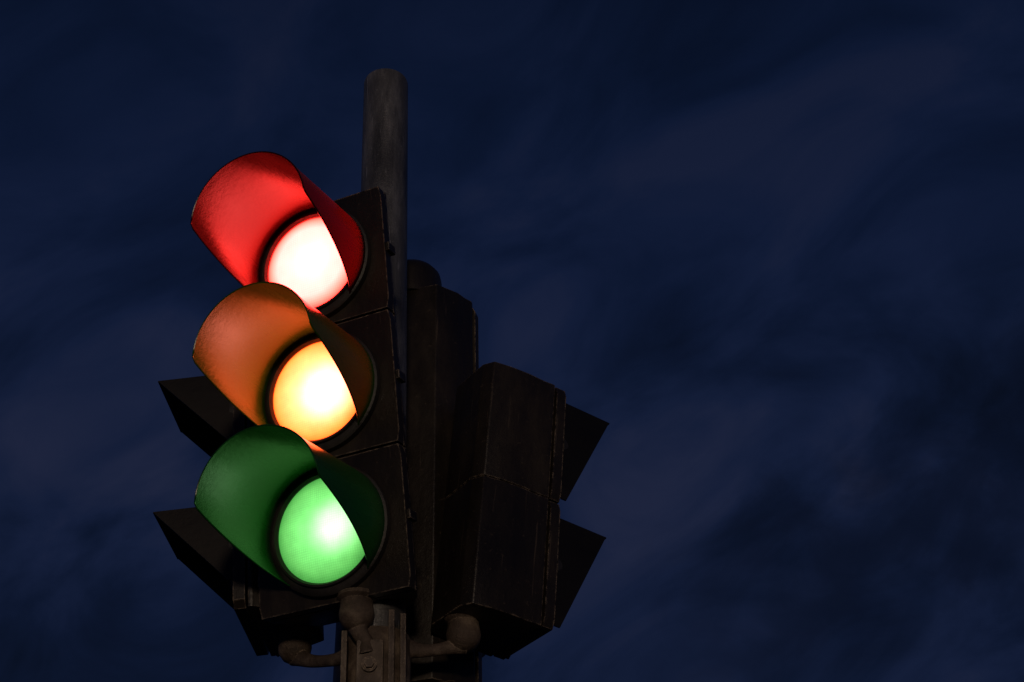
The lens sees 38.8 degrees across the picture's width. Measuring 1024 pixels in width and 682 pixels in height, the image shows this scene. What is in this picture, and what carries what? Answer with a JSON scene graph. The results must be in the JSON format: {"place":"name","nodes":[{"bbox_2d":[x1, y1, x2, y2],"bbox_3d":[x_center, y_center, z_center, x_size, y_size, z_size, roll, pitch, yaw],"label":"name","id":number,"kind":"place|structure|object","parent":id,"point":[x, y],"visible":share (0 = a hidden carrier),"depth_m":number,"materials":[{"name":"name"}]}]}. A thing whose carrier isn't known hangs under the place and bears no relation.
{"place":"outdoors","nodes":[
{"label":"outdoors","id":0,"kind":"place"},
{"bbox_2d":[153,68,608,681],"bbox_3d":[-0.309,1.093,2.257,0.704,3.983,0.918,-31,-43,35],"label":"traffic light","id":1,"kind":"object","parent":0,"point":[389,476],"visible":1,"depth_m":2.69,"materials":[{"name":"metal"}]},
{"bbox_2d":[0,0,1023,681],"label":"sky","id":2,"kind":"structure","parent":0,"point":[776,247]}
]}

